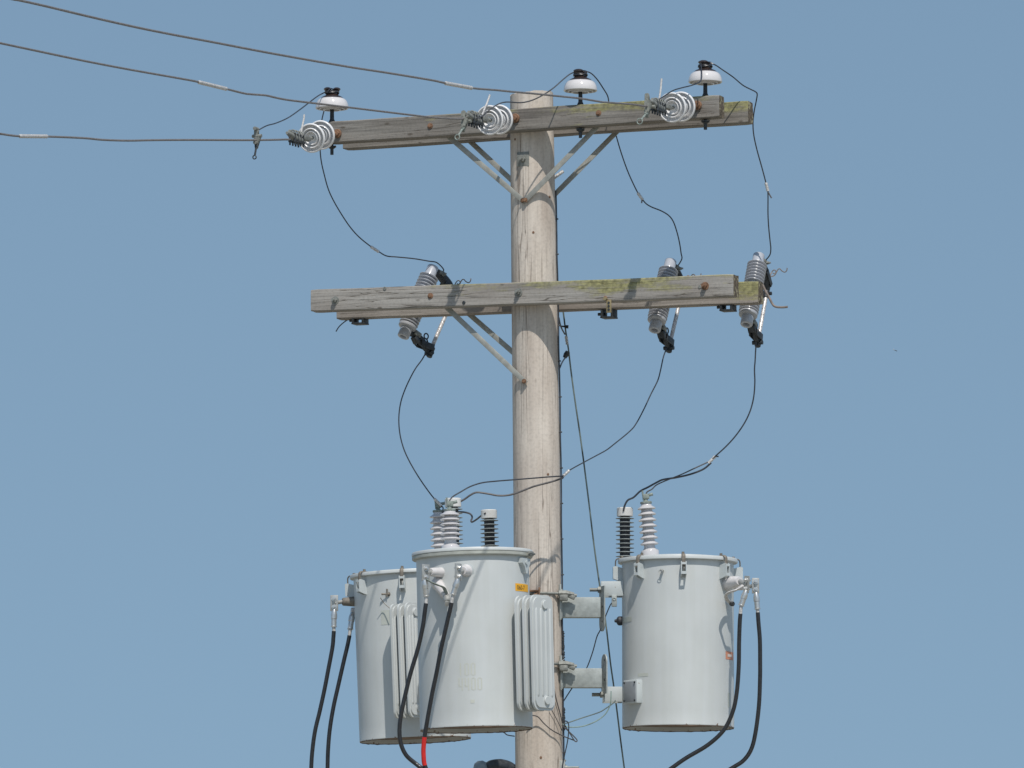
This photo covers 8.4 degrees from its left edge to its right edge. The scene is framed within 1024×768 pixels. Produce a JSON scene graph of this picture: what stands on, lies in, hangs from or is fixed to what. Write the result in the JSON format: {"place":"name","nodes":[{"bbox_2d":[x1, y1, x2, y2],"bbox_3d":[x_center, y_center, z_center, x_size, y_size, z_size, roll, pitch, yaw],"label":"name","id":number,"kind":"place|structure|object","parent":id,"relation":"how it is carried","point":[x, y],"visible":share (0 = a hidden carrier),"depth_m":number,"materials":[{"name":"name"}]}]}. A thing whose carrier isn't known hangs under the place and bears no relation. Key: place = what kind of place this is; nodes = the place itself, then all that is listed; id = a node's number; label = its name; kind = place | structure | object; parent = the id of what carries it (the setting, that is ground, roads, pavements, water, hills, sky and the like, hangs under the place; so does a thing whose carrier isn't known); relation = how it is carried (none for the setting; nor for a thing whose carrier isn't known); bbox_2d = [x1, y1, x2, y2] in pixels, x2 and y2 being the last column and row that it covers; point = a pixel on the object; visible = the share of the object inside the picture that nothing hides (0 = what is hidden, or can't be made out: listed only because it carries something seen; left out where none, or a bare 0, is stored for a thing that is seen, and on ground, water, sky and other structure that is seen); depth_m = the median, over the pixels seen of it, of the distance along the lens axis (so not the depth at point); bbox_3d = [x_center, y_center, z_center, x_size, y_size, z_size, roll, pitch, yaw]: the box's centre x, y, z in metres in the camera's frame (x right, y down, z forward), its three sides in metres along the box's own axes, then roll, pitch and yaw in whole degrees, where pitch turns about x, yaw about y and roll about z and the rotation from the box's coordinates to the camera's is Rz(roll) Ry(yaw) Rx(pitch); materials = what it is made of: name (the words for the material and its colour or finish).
{"place":"outdoors","nodes":[
{"label":"outdoors","id":0,"kind":"place"},
{"bbox_2d":[0,0,1023,767],"label":"sky","id":1,"kind":"structure","parent":0,"point":[195,457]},
{"bbox_2d":[449,347,667,501],"bbox_3d":[0.268,0.271,44.945,1.802,1.141,0.364,4,-7,-32],"label":"jumper wire","id":2,"kind":"object","parent":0,"point":[562,476],"visible":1,"depth_m":44.74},
{"label":"ground","id":3,"kind":"structure","parent":0,"visible":0},
{"bbox_2d":[311,90,787,767],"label":"utility pole","id":4,"kind":"object","parent":3,"relation":"on","point":[533,294],"visible":0.91,"depth_m":45.17,"materials":[{"name":"brown wood"}]},
{"bbox_2d":[286,114,341,152],"bbox_3d":[-1.307,-1.619,45.390,0.194,0.233,0.747,-3,-7,24],"label":"strain insulator","id":5,"kind":"object","parent":4,"relation":"attached to","point":[315,136],"visible":1,"depth_m":45.41,"materials":[{"name":"ceramic"}]},
{"bbox_2d":[0,133,290,141],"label":"line wire","id":6,"kind":"object","parent":5,"relation":"attached to","point":[71,137],"visible":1,"depth_m":42.78,"materials":[{"name":"grey metal"}]},
{"bbox_2d":[252,126,261,159],"bbox_3d":[-1.628,-1.532,44.580,0.065,0.212,0.053,-3,-7,22],"label":"wire clamp","id":7,"kind":"object","parent":6,"relation":"attached to","point":[256,135],"visible":1,"depth_m":44.58,"materials":[{"name":"metal"}]},
{"bbox_2d":[315,87,348,154],"bbox_3d":[-1.178,-1.720,45.805,0.219,0.448,0.219,0,-6,0],"label":"pin insulator","id":8,"kind":"object","parent":4,"relation":"attached to","point":[332,96],"visible":0.92,"depth_m":45.77,"materials":[{"name":"white ceramic"}]},
{"bbox_2d":[259,91,443,270],"bbox_3d":[-1.237,-1.381,45.596,0.495,1.139,2.103,-4,-8,34],"label":"jumper wire","id":9,"kind":"object","parent":8,"relation":"attached to","point":[375,249],"visible":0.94,"depth_m":46.03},
{"bbox_2d":[349,264,470,357],"bbox_3d":[-0.650,-0.491,46.111,0.854,0.626,0.214,3,-7,-26],"label":"fuse cutout","id":10,"kind":"object","parent":4,"relation":"attached to","point":[432,274],"visible":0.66,"depth_m":46.13,"materials":[{"name":"grey ceramic"}]},
{"bbox_2d":[398,352,485,522],"bbox_3d":[-0.395,0.348,45.904,0.750,1.159,0.212,-5,-8,39],"label":"jumper wire","id":11,"kind":"object","parent":10,"relation":"attached to","point":[440,505],"visible":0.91,"depth_m":46.03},
{"bbox_2d":[330,501,498,744],"bbox_3d":[-0.673,1.539,45.784,0.906,1.606,1.031,3,-7,-22],"label":"pole transformer","id":12,"kind":"object","parent":4,"relation":"attached to","point":[383,603],"visible":0.68,"depth_m":45.57,"materials":[{"name":"grey paint"}]},
{"bbox_2d":[309,609,336,767],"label":"secondary cable","id":13,"kind":"object","parent":12,"relation":"hanging from","point":[330,658],"visible":1,"depth_m":45.80,"materials":[{"name":"rubber"}]},
{"bbox_2d":[325,612,354,767],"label":"secondary cable","id":14,"kind":"object","parent":12,"relation":"hanging from","point":[351,619],"visible":1,"depth_m":45.87,"materials":[{"name":"rubber"}]},
{"bbox_2d":[412,497,554,733],"bbox_3d":[-0.183,1.439,44.238,0.905,1.519,0.964,0,-6,0],"label":"pole transformer","id":15,"kind":"object","parent":4,"relation":"attached to","point":[496,673],"visible":0.99,"depth_m":43.91,"materials":[{"name":"grey paint"}]},
{"bbox_2d":[397,579,428,767],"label":"secondary cable","id":16,"kind":"object","parent":15,"relation":"hanging from","point":[425,587],"visible":1,"depth_m":43.81,"materials":[{"name":"rubber"}]},
{"bbox_2d":[421,578,459,767],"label":"secondary cable","id":17,"kind":"object","parent":15,"relation":"hanging from","point":[455,585],"visible":1,"depth_m":43.77,"materials":[{"name":"rubber"}]},
{"bbox_2d":[466,94,519,134],"bbox_3d":[-0.150,-1.731,44.929,0.194,0.263,0.752,-3,-7,24],"label":"strain insulator","id":18,"kind":"object","parent":4,"relation":"attached to","point":[499,119],"visible":1,"depth_m":44.94,"materials":[{"name":"ceramic"}]},
{"bbox_2d":[0,42,466,119],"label":"line wire","id":19,"kind":"object","parent":18,"relation":"attached to","point":[208,84],"visible":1,"depth_m":40.99,"materials":[{"name":"grey metal"}]},
{"bbox_2d":[454,110,471,139],"bbox_3d":[-0.308,-1.640,44.522,0.065,0.206,0.201,-3,-7,22],"label":"wire clamp","id":20,"kind":"object","parent":18,"relation":"attached to","point":[465,121],"visible":1,"depth_m":44.53,"materials":[{"name":"grey metal"}]},
{"bbox_2d":[473,759,514,767],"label":"yard lamp","id":21,"kind":"object","parent":4,"relation":"attached to","point":[498,763],"visible":1,"depth_m":45.07,"materials":[{"name":"metal"}]},
{"bbox_2d":[533,715,573,740],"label":"ground wire","id":22,"kind":"object","parent":4,"relation":"attached to","point":[551,729],"visible":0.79,"depth_m":44.86,"materials":[{"name":"grey metal"}]},
{"bbox_2d":[555,694,562,723],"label":"ground wire","id":23,"kind":"object","parent":4,"relation":"attached to","point":[558,708],"visible":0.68,"depth_m":44.93,"materials":[{"name":"grey metal"}]},
{"bbox_2d":[555,191,564,758],"bbox_3d":[0.312,0.785,45.170,0.069,4.104,0.038,0,-6,0],"label":"ground lead","id":24,"kind":"object","parent":4,"relation":"attached to","point":[562,574],"visible":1,"depth_m":45.20,"materials":[{"name":"metal"}]},
{"bbox_2d":[562,720,568,767],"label":"ground wire","id":25,"kind":"object","parent":4,"relation":"attached to","point":[567,741],"visible":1,"depth_m":44.90,"materials":[{"name":"grey metal"}]},
{"bbox_2d":[529,584,604,630],"bbox_3d":[0.322,1.441,45.068,0.534,0.297,0.198,2,-7,-21],"label":"transformer bracket","id":26,"kind":"object","parent":4,"relation":"attached to","point":[572,605],"visible":0.84,"depth_m":45.06,"materials":[{"name":"metal"}]},
{"bbox_2d":[590,491,758,731],"bbox_3d":[1.086,1.458,45.208,1.077,1.544,0.792,-2,-7,18],"label":"pole transformer","id":27,"kind":"object","parent":26,"relation":"attached to","point":[675,620],"visible":1,"depth_m":44.90,"materials":[{"name":"grey paint"}]},
{"bbox_2d":[669,590,747,767],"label":"secondary cable","id":28,"kind":"object","parent":27,"relation":"hanging from","point":[744,595],"visible":1,"depth_m":44.80,"materials":[{"name":"rubber"}]},
{"bbox_2d":[729,592,761,767],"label":"secondary cable","id":29,"kind":"object","parent":27,"relation":"hanging from","point":[756,598],"visible":1,"depth_m":45.07,"materials":[{"name":"rubber"}]},
{"bbox_2d":[562,723,577,741],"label":"ground wire","id":30,"kind":"object","parent":4,"relation":"attached to","point":[570,733],"visible":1,"depth_m":44.90,"materials":[{"name":"grey metal"}]},
{"bbox_2d":[563,69,596,137],"bbox_3d":[0.442,-1.808,45.156,0.219,0.448,0.219,0,-6,0],"label":"pin insulator","id":31,"kind":"object","parent":4,"relation":"attached to","point":[580,83],"visible":1,"depth_m":45.11,"materials":[{"name":"white ceramic"}]},
{"bbox_2d":[476,71,682,265],"bbox_3d":[0.420,-1.419,45.181,1.753,1.201,0.191,6,-9,-44],"label":"jumper wire","id":32,"kind":"object","parent":31,"relation":"attached to","point":[640,196],"visible":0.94,"depth_m":45.51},
{"bbox_2d":[554,654,607,693],"bbox_3d":[0.400,1.864,45.047,0.393,0.254,0.197,2,-7,-20],"label":"transformer bracket","id":33,"kind":"object","parent":4,"relation":"attached to","point":[571,675],"visible":0.97,"depth_m":45.02,"materials":[{"name":"metal"}]},
{"bbox_2d":[562,691,611,727],"bbox_3d":[0.482,2.091,44.982,0.317,0.236,0.007,0,-6,0],"label":"ground wire","id":34,"kind":"object","parent":4,"relation":"attached to","point":[599,718],"visible":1,"depth_m":44.97,"materials":[{"name":"grey metal"}]},
{"bbox_2d":[564,603,611,700],"bbox_3d":[0.489,1.736,45.121,0.324,0.644,0.086,-1,-6,7],"label":"ground wire","id":35,"kind":"object","parent":4,"relation":"attached to","point":[592,650],"visible":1,"depth_m":45.12,"materials":[{"name":"black metal"}]},
{"bbox_2d":[564,700,615,723],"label":"ground wire","id":36,"kind":"object","parent":4,"relation":"attached to","point":[591,714],"visible":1,"depth_m":45.01,"materials":[{"name":"grey metal"}]},
{"bbox_2d":[559,312,624,767],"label":"slanting wire","id":37,"kind":"object","parent":4,"relation":"attached to","point":[566,354],"visible":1,"depth_m":45.52,"materials":[{"name":"metal"}]},
{"bbox_2d":[598,258,700,352],"bbox_3d":[0.932,-0.521,45.488,0.790,0.626,0.267,5,-8,-37],"label":"fuse cutout","id":38,"kind":"object","parent":4,"relation":"attached to","point":[657,319],"visible":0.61,"depth_m":45.46,"materials":[{"name":"grey ceramic"}]},
{"bbox_2d":[650,78,701,122],"bbox_3d":[1.012,-1.790,44.464,0.194,0.255,0.752,-3,-7,24],"label":"strain insulator","id":39,"kind":"object","parent":4,"relation":"attached to","point":[673,107],"visible":1,"depth_m":44.48,"materials":[{"name":"ceramic"}]},
{"bbox_2d":[13,0,647,106],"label":"line wire","id":40,"kind":"object","parent":39,"relation":"attached to","point":[469,87],"visible":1,"depth_m":39.31,"materials":[{"name":"grey metal"}]},
{"bbox_2d":[636,93,655,124],"bbox_3d":[0.849,-1.724,44.050,0.065,0.220,0.249,-3,-7,22],"label":"wire clamp","id":41,"kind":"object","parent":39,"relation":"attached to","point":[647,110],"visible":1,"depth_m":44.06,"materials":[{"name":"grey metal"}]},
{"bbox_2d":[688,60,721,129],"bbox_3d":[1.238,-1.849,44.837,0.219,0.448,0.219,0,-6,0],"label":"pin insulator","id":42,"kind":"object","parent":4,"relation":"attached to","point":[710,76],"visible":1,"depth_m":44.80,"materials":[{"name":"white ceramic"}]},
{"bbox_2d":[657,63,771,259],"bbox_3d":[1.332,-1.476,44.791,0.206,1.210,1.572,-4,-7,30],"label":"jumper wire","id":43,"kind":"object","parent":42,"relation":"attached to","point":[767,188],"visible":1,"depth_m":45.16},
{"bbox_2d":[717,252,787,347],"bbox_3d":[1.546,-0.553,45.276,0.232,0.626,0.690,-6,-8,41],"label":"fuse cutout","id":44,"kind":"object","parent":4,"relation":"attached to","point":[757,269],"visible":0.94,"depth_m":45.28,"materials":[{"name":"grey ceramic"}]},
{"bbox_2d":[623,342,756,510],"bbox_3d":[1.153,0.278,45.328,0.883,1.085,0.096,-1,-6,8],"label":"jumper wire","id":45,"kind":"object","parent":44,"relation":"attached to","point":[680,475],"visible":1,"depth_m":45.31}
]}

